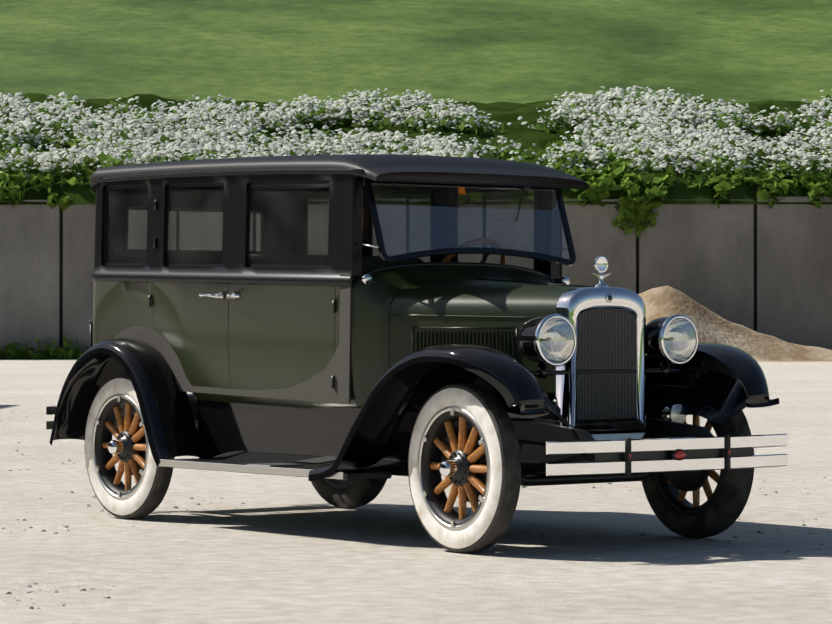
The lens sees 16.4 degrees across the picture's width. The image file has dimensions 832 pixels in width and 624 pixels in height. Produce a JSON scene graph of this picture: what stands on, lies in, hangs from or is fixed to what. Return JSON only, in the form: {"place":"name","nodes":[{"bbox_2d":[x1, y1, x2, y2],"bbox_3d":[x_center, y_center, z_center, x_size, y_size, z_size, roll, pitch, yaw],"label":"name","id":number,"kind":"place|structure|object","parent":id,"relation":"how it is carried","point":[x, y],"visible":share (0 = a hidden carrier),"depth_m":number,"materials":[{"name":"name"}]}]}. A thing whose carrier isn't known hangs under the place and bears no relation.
{"place":"outdoors","nodes":[
{"label":"outdoors","id":0,"kind":"place"},
{"bbox_2d":[0,359,831,623],"bbox_3d":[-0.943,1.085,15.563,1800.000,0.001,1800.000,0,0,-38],"label":"ground","id":1,"kind":"structure","parent":0,"point":[276,549],"depth_m":13.05,"materials":[{"name":"beige concrete"}]},
{"bbox_2d":[0,197,831,358],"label":"concrete wall","id":2,"kind":"structure","parent":1,"relation":"on","point":[702,254],"depth_m":79.03,"materials":[{"name":"grey concrete"}]},
{"bbox_2d":[60,204,756,348],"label":"joint","id":3,"kind":"object","parent":2,"relation":"attached to","point":[254,249],"depth_m":79.19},
{"bbox_2d":[0,139,831,359],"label":"ivy","id":4,"kind":"object","parent":2,"relation":"hanging from","point":[637,213],"visible":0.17,"depth_m":79.06,"materials":[{"name":"green plant"}]},
{"bbox_2d":[45,154,787,552],"bbox_3d":[-0.130,0.138,14.518,1.768,1.888,4.264,0,0,-38],"label":"vintage sedan","id":5,"kind":"object","parent":1,"relation":"on","point":[349,370],"visible":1,"depth_m":13.81,"materials":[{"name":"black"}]},
{"bbox_2d":[1,410,831,608],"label":"yard pebbles","id":6,"kind":"object","parent":1,"relation":"on","point":[542,535],"visible":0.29,"depth_m":14.22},
{"bbox_2d":[638,285,831,361],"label":"sand pile","id":7,"kind":"object","parent":1,"relation":"on","point":[669,301],"visible":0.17,"depth_m":75.49,"materials":[{"name":"beige sand"}]},
{"bbox_2d":[0,0,831,104],"bbox_3d":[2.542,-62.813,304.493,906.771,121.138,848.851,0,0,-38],"label":"hill grass","id":8,"kind":"structure","parent":0,"point":[531,51],"depth_m":105.03,"materials":[{"name":"green plant"}]},
{"bbox_2d":[0,93,831,204],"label":"hedge","id":9,"kind":"object","parent":8,"relation":"on","point":[506,113],"visible":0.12,"depth_m":85.02,"materials":[{"name":"green plant"}]},
{"bbox_2d":[0,86,831,185],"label":"flowers","id":10,"kind":"object","parent":8,"relation":"on","point":[242,146],"depth_m":83.58,"materials":[{"name":"white plant"}]}
]}

